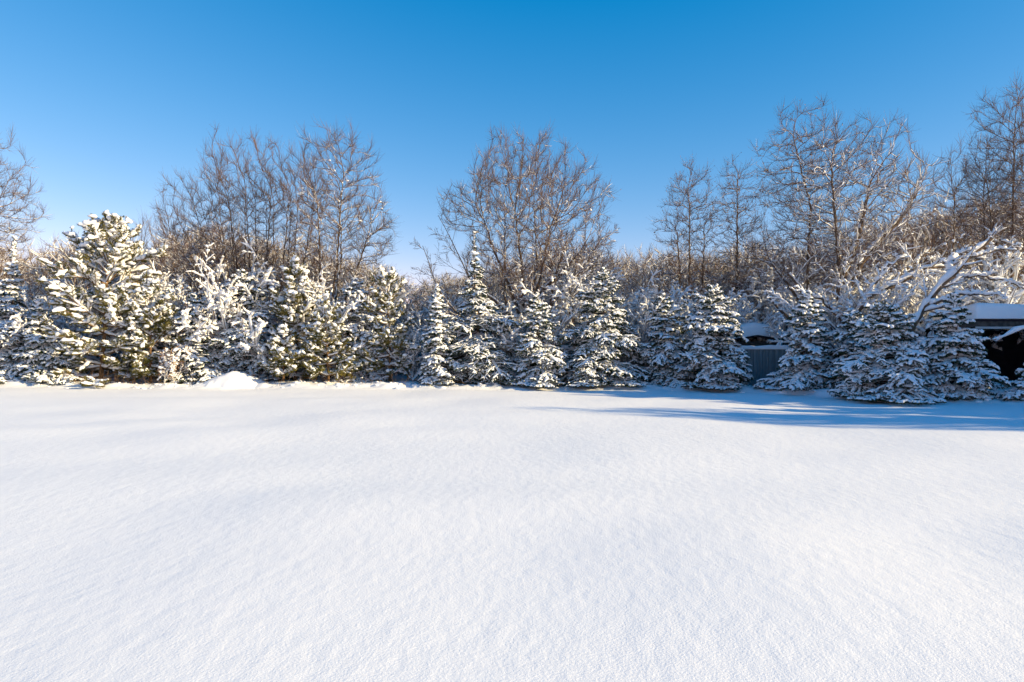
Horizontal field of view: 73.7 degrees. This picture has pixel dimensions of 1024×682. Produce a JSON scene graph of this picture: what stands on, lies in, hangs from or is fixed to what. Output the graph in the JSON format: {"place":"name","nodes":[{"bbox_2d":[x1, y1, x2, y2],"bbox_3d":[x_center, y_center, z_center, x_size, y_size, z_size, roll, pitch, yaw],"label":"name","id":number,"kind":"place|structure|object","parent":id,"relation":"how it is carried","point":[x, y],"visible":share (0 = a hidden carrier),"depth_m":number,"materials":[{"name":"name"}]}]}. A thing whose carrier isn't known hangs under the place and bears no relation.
{"place":"outdoors","nodes":[
{"label":"outdoors","id":0,"kind":"place"},
{"bbox_2d":[0,372,1023,681],"bbox_3d":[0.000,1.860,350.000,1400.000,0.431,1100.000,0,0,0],"label":"snow field","id":1,"kind":"structure","parent":0,"point":[302,530],"depth_m":7.00,"materials":[{"name":"white snow"}]},
{"bbox_2d":[0,235,43,384],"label":"spruce tree","id":2,"kind":"object","parent":1,"relation":"on","point":[8,343],"visible":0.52,"depth_m":30.79,"materials":[{"name":"grey plant"}]},
{"bbox_2d":[0,122,52,297],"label":"birch tree","id":3,"kind":"object","parent":1,"relation":"on","point":[21,239],"visible":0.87,"depth_m":34.54,"materials":[{"name":"brown plant"}]},
{"bbox_2d":[7,238,51,306],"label":"bare tree","id":4,"kind":"object","parent":1,"relation":"on","point":[36,293],"visible":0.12,"depth_m":42.17,"materials":[{"name":"brown plant"}]},
{"bbox_2d":[7,296,88,385],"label":"spruce tree","id":5,"kind":"object","parent":1,"relation":"on","point":[37,358],"visible":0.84,"depth_m":29.80,"materials":[{"name":"grey plant"}]},
{"bbox_2d":[4,285,115,364],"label":"snowy shrub","id":6,"kind":"object","parent":1,"relation":"on","point":[19,321],"visible":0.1,"depth_m":32.17,"materials":[{"name":"white snow"}]},
{"bbox_2d":[4,246,119,315],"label":"bare tree","id":7,"kind":"object","parent":1,"relation":"on","point":[39,275],"visible":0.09,"depth_m":38.00,"materials":[{"name":"brown plant"}]},
{"bbox_2d":[28,236,157,372],"bbox_3d":[-22.993,-2.063,37.516,6.110,8.167,6.581,0,0,20],"label":"bare tree","id":8,"kind":"object","parent":1,"relation":"on","point":[56,259],"visible":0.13,"depth_m":35.97,"materials":[{"name":"brown plant"}]},
{"bbox_2d":[33,210,167,387],"bbox_3d":[-18.630,-1.916,30.741,5.761,7.869,5.302,0,0,42],"label":"pine tree","id":9,"kind":"object","parent":1,"relation":"on","point":[117,254],"visible":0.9,"depth_m":30.00,"materials":[{"name":"white plant"}]},
{"bbox_2d":[82,260,189,378],"bbox_3d":[-18.111,-1.200,33.365,5.252,6.155,6.165,0,0,2],"label":"snowy shrub","id":10,"kind":"object","parent":1,"relation":"on","point":[165,287],"visible":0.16,"depth_m":32.42,"materials":[{"name":"grey plant"}]},
{"bbox_2d":[93,295,221,371],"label":"snowy shrub","id":11,"kind":"object","parent":1,"relation":"on","point":[201,330],"visible":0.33,"depth_m":30.48,"materials":[{"name":"white snow"}]},
{"bbox_2d":[117,278,198,382],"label":"pine tree","id":12,"kind":"object","parent":1,"relation":"on","point":[158,320],"visible":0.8,"depth_m":30.15,"materials":[{"name":"white plant"}]},
{"bbox_2d":[155,345,191,382],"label":"withered bush","id":13,"kind":"object","parent":1,"relation":"on","point":[167,362],"visible":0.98,"depth_m":29.50,"materials":[{"name":"grey plant"}]},
{"bbox_2d":[130,205,217,309],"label":"stem clump tree","id":14,"kind":"object","parent":1,"relation":"on","point":[156,244],"visible":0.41,"depth_m":34.47,"materials":[{"name":"brown plant"}]},
{"bbox_2d":[143,230,212,309],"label":"bare tree","id":15,"kind":"object","parent":1,"relation":"on","point":[171,256],"visible":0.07,"depth_m":42.74,"materials":[{"name":"brown plant"}]},
{"bbox_2d":[146,166,236,297],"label":"stem clump tree","id":16,"kind":"object","parent":1,"relation":"on","point":[183,216],"visible":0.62,"depth_m":35.06,"materials":[{"name":"brown plant"}]},
{"bbox_2d":[162,292,248,383],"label":"spruce tree","id":17,"kind":"object","parent":1,"relation":"on","point":[201,371],"visible":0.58,"depth_m":30.69,"materials":[{"name":"grey plant"}]},
{"bbox_2d":[135,278,275,352],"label":"snowy shrub","id":18,"kind":"object","parent":1,"relation":"on","point":[184,322],"visible":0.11,"depth_m":30.90,"materials":[{"name":"white snow"}]},
{"bbox_2d":[177,222,238,298],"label":"bare tree","id":19,"kind":"object","parent":1,"relation":"on","point":[193,253],"visible":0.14,"depth_m":36.82,"materials":[{"name":"brown plant"}]},
{"bbox_2d":[152,218,275,291],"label":"bare tree","id":20,"kind":"object","parent":1,"relation":"on","point":[205,241],"visible":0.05,"depth_m":47.62,"materials":[{"name":"brown plant"}]},
{"bbox_2d":[149,233,280,347],"bbox_3d":[-14.084,-1.744,32.905,6.155,7.214,7.226,0,0,-44],"label":"snowy shrub","id":21,"kind":"object","parent":1,"relation":"on","point":[225,292],"visible":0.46,"depth_m":31.48,"materials":[{"name":"white snow"}]},
{"bbox_2d":[183,122,249,283],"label":"stem clump tree","id":22,"kind":"object","parent":1,"relation":"on","point":[215,189],"visible":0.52,"depth_m":35.93,"materials":[{"name":"brown plant"}]},
{"bbox_2d":[187,371,266,388],"bbox_3d":[-12.274,1.696,29.650,4.808,0.786,2.192,0,0,-5],"label":"snow mound","id":23,"kind":"object","parent":1,"relation":"on","point":[235,380],"visible":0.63,"depth_m":29.07,"materials":[{"name":"white snow"}]},
{"bbox_2d":[194,129,261,295],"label":"stem clump tree","id":24,"kind":"object","parent":1,"relation":"on","point":[244,227],"visible":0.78,"depth_m":34.33,"materials":[{"name":"brown plant"}]},
{"bbox_2d":[206,269,299,380],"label":"spruce tree","id":25,"kind":"object","parent":1,"relation":"on","point":[229,342],"visible":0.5,"depth_m":31.20,"materials":[{"name":"grey plant"}]},
{"bbox_2d":[224,125,290,308],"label":"stem clump tree","id":26,"kind":"object","parent":1,"relation":"on","point":[258,213],"visible":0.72,"depth_m":35.16,"materials":[{"name":"brown plant"}]},
{"bbox_2d":[210,279,337,370],"bbox_3d":[-11.769,-0.539,33.387,7.694,4.812,6.665,0,0,38],"label":"snowy shrub","id":27,"kind":"object","parent":1,"relation":"on","point":[256,332],"visible":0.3,"depth_m":30.60,"materials":[{"name":"white snow"}]},
{"bbox_2d":[212,289,337,369],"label":"snowy shrub","id":28,"kind":"object","parent":1,"relation":"on","point":[265,336],"visible":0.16,"depth_m":31.17,"materials":[{"name":"white snow"}]},
{"bbox_2d":[247,133,303,321],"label":"stem clump tree","id":29,"kind":"object","parent":1,"relation":"on","point":[282,171],"visible":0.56,"depth_m":35.92,"materials":[{"name":"brown plant"}]},
{"bbox_2d":[257,323,307,381],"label":"pine tree","id":30,"kind":"object","parent":1,"relation":"on","point":[293,351],"visible":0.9,"depth_m":29.50,"materials":[{"name":"white plant"}]},
{"bbox_2d":[260,231,340,320],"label":"bare tree","id":31,"kind":"object","parent":1,"relation":"on","point":[278,259],"visible":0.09,"depth_m":38.31,"materials":[{"name":"brown plant"}]},
{"bbox_2d":[269,130,333,322],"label":"stem clump tree","id":32,"kind":"object","parent":1,"relation":"on","point":[289,199],"visible":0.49,"depth_m":34.30,"materials":[{"name":"brown plant"}]},
{"bbox_2d":[267,253,339,380],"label":"pine tree","id":33,"kind":"object","parent":1,"relation":"on","point":[288,314],"visible":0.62,"depth_m":30.91,"materials":[{"name":"white plant"}]},
{"bbox_2d":[298,291,364,380],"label":"pine tree","id":34,"kind":"object","parent":1,"relation":"on","point":[322,340],"visible":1,"depth_m":29.66,"materials":[{"name":"white plant"}]},
{"bbox_2d":[306,250,367,365],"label":"bare tree","id":35,"kind":"object","parent":1,"relation":"on","point":[339,290],"visible":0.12,"depth_m":37.36,"materials":[{"name":"brown plant"}]},
{"bbox_2d":[280,117,401,335],"bbox_3d":[-8.129,-4.565,32.685,6.014,13.004,5.240,0,0,12],"label":"broadleaf tree","id":36,"kind":"object","parent":1,"relation":"on","point":[338,232],"visible":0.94,"depth_m":32.79,"materials":[{"name":"brown plant"}]},
{"bbox_2d":[318,275,392,382],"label":"spruce tree","id":37,"kind":"object","parent":1,"relation":"on","point":[353,314],"visible":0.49,"depth_m":31.14,"materials":[{"name":"grey plant"}]},
{"bbox_2d":[301,255,414,378],"bbox_3d":[-7.732,-1.107,32.469,5.162,6.050,6.061,0,0,-43],"label":"snowy shrub","id":38,"kind":"object","parent":1,"relation":"on","point":[322,287],"visible":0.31,"depth_m":31.49,"materials":[{"name":"white snow"}]},
{"bbox_2d":[326,254,401,326],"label":"bare tree","id":39,"kind":"object","parent":1,"relation":"on","point":[359,275],"visible":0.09,"depth_m":42.48,"materials":[{"name":"brown plant"}]},
{"bbox_2d":[347,265,420,381],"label":"pine tree","id":40,"kind":"object","parent":1,"relation":"on","point":[387,279],"visible":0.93,"depth_m":30.84,"materials":[{"name":"white plant"}]},
{"bbox_2d":[365,324,429,380],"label":"snowy shrub","id":41,"kind":"object","parent":1,"relation":"on","point":[414,371],"visible":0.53,"depth_m":31.24,"materials":[{"name":"grey plant"}]},
{"bbox_2d":[5,291,790,374],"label":"undergrowth","id":42,"kind":"object","parent":1,"relation":"on","point":[370,322],"depth_m":35.60,"materials":[{"name":"plant"}]},
{"bbox_2d":[28,299,786,377],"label":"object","id":43,"kind":"structure","parent":42,"relation":"on","point":[119,356],"depth_m":35.65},
{"bbox_2d":[378,279,430,354],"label":"bare tree","id":44,"kind":"object","parent":1,"relation":"on","point":[414,301],"visible":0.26,"depth_m":36.85,"materials":[{"name":"grey plant"}]},
{"bbox_2d":[21,369,840,388],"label":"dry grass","id":45,"kind":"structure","parent":1,"relation":"on","point":[252,376],"depth_m":29.46,"materials":[{"name":"brown plant"}]},
{"bbox_2d":[417,284,459,385],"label":"spruce tree","id":46,"kind":"object","parent":1,"relation":"on","point":[438,360],"visible":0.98,"depth_m":29.12,"materials":[{"name":"grey plant"}]},
{"bbox_2d":[413,274,470,323],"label":"bare tree","id":47,"kind":"object","parent":1,"relation":"on","point":[442,288],"visible":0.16,"depth_m":38.39,"materials":[{"name":"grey plant"}]},
{"bbox_2d":[402,286,481,363],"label":"snowy shrub","id":48,"kind":"object","parent":1,"relation":"on","point":[407,315],"visible":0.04,"depth_m":32.92,"materials":[{"name":"white snow"}]},
{"bbox_2d":[407,184,498,337],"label":"arching tree","id":49,"kind":"object","parent":1,"relation":"on","point":[446,293],"visible":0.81,"depth_m":32.31,"materials":[{"name":"brown plant"}]},
{"bbox_2d":[408,277,508,354],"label":"snowy shrub","id":50,"kind":"object","parent":1,"relation":"on","point":[460,300],"visible":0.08,"depth_m":35.34,"materials":[{"name":"grey plant"}]},
{"bbox_2d":[443,231,535,384],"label":"spruce tree","id":51,"kind":"object","parent":1,"relation":"on","point":[483,363],"visible":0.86,"depth_m":29.68,"materials":[{"name":"grey plant"}]},
{"bbox_2d":[3,379,998,402],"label":"snow clods","id":52,"kind":"object","parent":1,"relation":"on","point":[782,391],"visible":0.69,"depth_m":28.81,"materials":[{"name":"white snow"}]},
{"bbox_2d":[480,253,561,328],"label":"bare tree","id":53,"kind":"object","parent":1,"relation":"on","point":[498,291],"visible":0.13,"depth_m":37.31,"materials":[{"name":"brown plant"}]},
{"bbox_2d":[437,119,617,331],"bbox_3d":[0.769,-4.513,32.888,9.207,12.738,7.534,0,0,0],"label":"broadleaf tree","id":54,"kind":"object","parent":1,"relation":"on","point":[544,179],"visible":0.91,"depth_m":32.40,"materials":[{"name":"brown plant"}]},
{"bbox_2d":[476,298,580,361],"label":"snowy shrub","id":55,"kind":"object","parent":1,"relation":"on","point":[503,340],"visible":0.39,"depth_m":30.21,"materials":[{"name":"white snow"}]},
{"bbox_2d":[508,293,572,388],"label":"spruce tree","id":56,"kind":"object","parent":1,"relation":"on","point":[547,359],"visible":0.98,"depth_m":28.66,"materials":[{"name":"grey plant"}]},
{"bbox_2d":[500,246,639,349],"bbox_3d":[2.747,-1.365,33.211,6.528,6.517,5.560,0,0,-27],"label":"snowy shrub","id":57,"kind":"object","parent":1,"relation":"on","point":[566,297],"visible":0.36,"depth_m":31.70,"materials":[{"name":"white snow"}]},
{"bbox_2d":[519,239,636,323],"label":"snowy shrub","id":58,"kind":"object","parent":1,"relation":"on","point":[618,276],"visible":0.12,"depth_m":34.51,"materials":[{"name":"brown plant"}]},
{"bbox_2d":[524,287,651,349],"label":"snowy shrub","id":59,"kind":"object","parent":1,"relation":"on","point":[626,309],"visible":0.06,"depth_m":32.15,"materials":[{"name":"grey plant"}]},
{"bbox_2d":[558,267,662,387],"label":"spruce tree","id":60,"kind":"object","parent":1,"relation":"on","point":[599,334],"visible":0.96,"depth_m":28.71,"materials":[{"name":"grey plant"}]},
{"bbox_2d":[443,345,790,385],"bbox_3d":[5.200,1.231,30.047,17.017,2.138,0.175,0,0,8],"label":"metal fence","id":61,"kind":"object","parent":1,"relation":"on","point":[763,361],"visible":0.16,"depth_m":29.28,"materials":[{"name":"grey metal"}]},
{"bbox_2d":[558,294,690,343],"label":"snowy shrub","id":62,"kind":"object","parent":1,"relation":"on","point":[644,332],"visible":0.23,"depth_m":30.78,"materials":[{"name":"grey plant"}]},
{"bbox_2d":[619,260,652,310],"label":"bare tree","id":63,"kind":"object","parent":1,"relation":"on","point":[632,284],"visible":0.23,"depth_m":37.23,"materials":[{"name":"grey plant"}]},
{"bbox_2d":[623,241,690,302],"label":"bare tree","id":64,"kind":"object","parent":1,"relation":"on","point":[652,261],"visible":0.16,"depth_m":41.67,"materials":[{"name":"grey plant"}]},
{"bbox_2d":[617,260,703,313],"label":"bare tree","id":65,"kind":"object","parent":1,"relation":"on","point":[663,276],"visible":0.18,"depth_m":39.18,"materials":[{"name":"brown plant"}]},
{"bbox_2d":[634,293,700,388],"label":"spruce tree","id":66,"kind":"object","parent":1,"relation":"on","point":[668,352],"visible":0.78,"depth_m":29.17,"materials":[{"name":"grey plant"}]},
{"bbox_2d":[631,263,743,341],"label":"snowy shrub","id":67,"kind":"object","parent":1,"relation":"on","point":[685,311],"visible":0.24,"depth_m":32.43,"materials":[{"name":"white snow"}]},
{"bbox_2d":[647,158,728,341],"bbox_3d":[9.271,-4.135,35.899,4.508,11.952,4.363,0,0,0],"label":"alder tree","id":68,"kind":"object","parent":1,"relation":"on","point":[695,267],"visible":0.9,"depth_m":35.91,"materials":[{"name":"brown plant"}]},
{"bbox_2d":[669,263,739,313],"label":"bare tree","id":69,"kind":"object","parent":1,"relation":"on","point":[718,277],"visible":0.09,"depth_m":36.57,"materials":[{"name":"brown plant"}]},
{"bbox_2d":[644,280,785,342],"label":"snowy shrub","id":70,"kind":"object","parent":1,"relation":"on","point":[769,320],"visible":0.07,"depth_m":34.44,"materials":[{"name":"grey plant"}]},
{"bbox_2d":[679,284,754,390],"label":"spruce tree","id":71,"kind":"object","parent":1,"relation":"on","point":[724,369],"visible":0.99,"depth_m":27.60,"materials":[{"name":"grey plant"}]},
{"bbox_2d":[667,287,791,340],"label":"snowy shrub","id":72,"kind":"object","parent":1,"relation":"on","point":[741,310],"visible":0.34,"depth_m":32.97,"materials":[{"name":"white snow"}]},
{"bbox_2d":[696,153,782,306],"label":"alder tree","id":73,"kind":"object","parent":1,"relation":"on","point":[737,224],"visible":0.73,"depth_m":36.29,"materials":[{"name":"brown plant"}]},
{"bbox_2d":[712,257,775,321],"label":"bare tree","id":74,"kind":"object","parent":1,"relation":"on","point":[741,284],"visible":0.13,"depth_m":36.46,"materials":[{"name":"brown plant"}]},
{"bbox_2d":[725,322,784,345],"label":"garden shed","id":75,"kind":"structure","parent":1,"relation":"on","point":[755,330],"depth_m":31.34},
{"bbox_2d":[753,288,835,391],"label":"spruce tree","id":76,"kind":"object","parent":1,"relation":"on","point":[802,358],"visible":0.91,"depth_m":25.75,"materials":[{"name":"grey plant"}]},
{"bbox_2d":[731,94,860,328],"bbox_3d":[13.021,-4.695,31.558,5.758,13.258,4.984,0,0,0],"label":"alder tree","id":77,"kind":"object","parent":1,"relation":"on","point":[781,276],"visible":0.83,"depth_m":31.36,"materials":[{"name":"brown plant"}]},
{"bbox_2d":[746,242,880,344],"bbox_3d":[14.769,-1.644,34.602,6.106,7.156,7.168,0,0,-1],"label":"snowy shrub","id":78,"kind":"object","parent":1,"relation":"on","point":[764,296],"visible":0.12,"depth_m":34.70,"materials":[{"name":"white snow"}]},
{"bbox_2d":[762,316,887,364],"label":"snowy shrub","id":79,"kind":"object","parent":1,"relation":"on","point":[776,331],"visible":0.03,"depth_m":29.69,"materials":[{"name":"grey plant"}]},
{"bbox_2d":[774,261,883,344],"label":"snowy shrub","id":80,"kind":"object","parent":1,"relation":"on","point":[786,306],"visible":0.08,"depth_m":30.81,"materials":[{"name":"white snow"}]},
{"bbox_2d":[802,310,879,390],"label":"spruce tree","id":81,"kind":"object","parent":1,"relation":"on","point":[838,353],"visible":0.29,"depth_m":25.25,"materials":[{"name":"grey plant"}]},
{"bbox_2d":[764,275,920,348],"bbox_3d":[14.083,-0.333,28.998,5.646,4.565,6.699,0,0,30],"label":"snowy shrub","id":82,"kind":"object","parent":1,"relation":"on","point":[892,299],"visible":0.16,"depth_m":27.97,"materials":[{"name":"white snow"}]},
{"bbox_2d":[758,108,958,329],"bbox_3d":[15.047,-4.113,29.681,7.396,12.150,7.265,0,0,38],"label":"broadleaf tree","id":83,"kind":"object","parent":1,"relation":"on","point":[863,256],"visible":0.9,"depth_m":29.43,"materials":[{"name":"brown plant"}]},
{"bbox_2d":[784,239,955,344],"bbox_3d":[14.477,-1.066,27.607,6.950,6.028,1.728,0,0,5],"label":"leaning tree","id":84,"kind":"object","parent":1,"relation":"on","point":[933,266],"visible":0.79,"depth_m":27.39,"materials":[{"name":"grey plant"}]},
{"bbox_2d":[812,215,947,288],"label":"bare tree","id":85,"kind":"object","parent":1,"relation":"on","point":[880,227],"visible":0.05,"depth_m":41.36,"materials":[{"name":"brown plant"}]},
{"bbox_2d":[827,301,946,404],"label":"spruce tree","id":86,"kind":"object","parent":1,"relation":"on","point":[863,373],"visible":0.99,"depth_m":22.27,"materials":[{"name":"grey plant"}]},
{"bbox_2d":[824,236,949,337],"bbox_3d":[15.358,-1.189,28.548,5.298,6.209,6.220,0,0,32],"label":"snowy shrub","id":87,"kind":"object","parent":1,"relation":"on","point":[911,301],"visible":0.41,"depth_m":27.21,"materials":[{"name":"white snow"}]},
{"bbox_2d":[854,216,940,294],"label":"bare tree","id":88,"kind":"object","parent":1,"relation":"on","point":[901,235],"visible":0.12,"depth_m":37.19,"materials":[{"name":"brown plant"}]},
{"bbox_2d":[875,198,982,294],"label":"bare tree","id":89,"kind":"object","parent":1,"relation":"on","point":[924,230],"visible":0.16,"depth_m":37.64,"materials":[{"name":"grey plant"}]},
{"bbox_2d":[885,203,1003,286],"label":"bare tree","id":90,"kind":"object","parent":1,"relation":"on","point":[944,227],"visible":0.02,"depth_m":40.40,"materials":[{"name":"brown plant"}]},
{"bbox_2d":[867,254,1023,337],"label":"snowy shrub","id":91,"kind":"object","parent":1,"relation":"on","point":[952,288],"visible":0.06,"depth_m":30.52,"materials":[{"name":"white snow"}]},
{"bbox_2d":[917,134,991,269],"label":"broadleaf tree","id":92,"kind":"object","parent":1,"relation":"on","point":[943,206],"visible":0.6,"depth_m":35.90,"materials":[{"name":"brown plant"}]},
{"bbox_2d":[886,264,1023,350],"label":"snowy shrub","id":93,"kind":"object","parent":1,"relation":"on","point":[1009,300],"visible":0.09,"depth_m":29.77,"materials":[{"name":"white snow"}]},
{"bbox_2d":[904,292,1010,400],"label":"spruce tree","id":94,"kind":"object","parent":1,"relation":"on","point":[954,342],"visible":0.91,"depth_m":21.99,"materials":[{"name":"grey plant"}]},
{"bbox_2d":[902,219,1023,341],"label":"leaning tree","id":95,"kind":"object","parent":1,"relation":"on","point":[929,302],"visible":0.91,"depth_m":25.54,"materials":[{"name":"grey plant"}]},
{"bbox_2d":[916,303,1023,384],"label":"open shelter","id":96,"kind":"object","parent":1,"relation":"on","point":[992,319],"visible":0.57,"depth_m":26.53,"materials":[{"name":"metal"}]},
{"bbox_2d":[922,199,1023,289],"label":"bare tree","id":97,"kind":"object","parent":1,"relation":"on","point":[1018,215],"visible":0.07,"depth_m":38.44,"materials":[{"name":"brown plant"}]},
{"bbox_2d":[924,193,1023,286],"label":"bare tree","id":98,"kind":"object","parent":1,"relation":"on","point":[970,210],"visible":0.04,"depth_m":39.94,"materials":[{"name":"brown plant"}]},
{"bbox_2d":[929,217,1023,336],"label":"snowy shrub","id":99,"kind":"object","parent":1,"relation":"on","point":[1018,259],"visible":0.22,"depth_m":31.25,"materials":[{"name":"white snow"}]},
{"bbox_2d":[941,128,1023,288],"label":"broadleaf tree","id":100,"kind":"object","parent":1,"relation":"on","point":[972,215],"visible":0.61,"depth_m":33.46,"materials":[{"name":"brown plant"}]},
{"bbox_2d":[959,70,1023,287],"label":"broadleaf tree","id":101,"kind":"object","parent":1,"relation":"on","point":[1017,100],"visible":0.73,"depth_m":32.49,"materials":[{"name":"brown plant"}]},
{"bbox_2d":[974,107,1023,258],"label":"broadleaf tree","id":102,"kind":"object","parent":1,"relation":"on","point":[1018,165],"visible":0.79,"depth_m":32.02,"materials":[{"name":"brown plant"}]},
{"bbox_2d":[989,363,1023,400],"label":"spruce tree","id":103,"kind":"object","parent":1,"relation":"on","point":[1016,392],"visible":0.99,"depth_m":21.28,"materials":[{"name":"grey plant"}]},
{"bbox_2d":[0,0,1023,310],"label":"sky","id":104,"kind":"structure","parent":0,"point":[102,97],"materials":[{"name":"blue"}]},
{"bbox_2d":[500,209,620,322],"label":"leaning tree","id":105,"kind":"object","parent":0,"point":[581,270],"visible":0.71,"depth_m":32.22,"materials":[{"name":"brown plant"}]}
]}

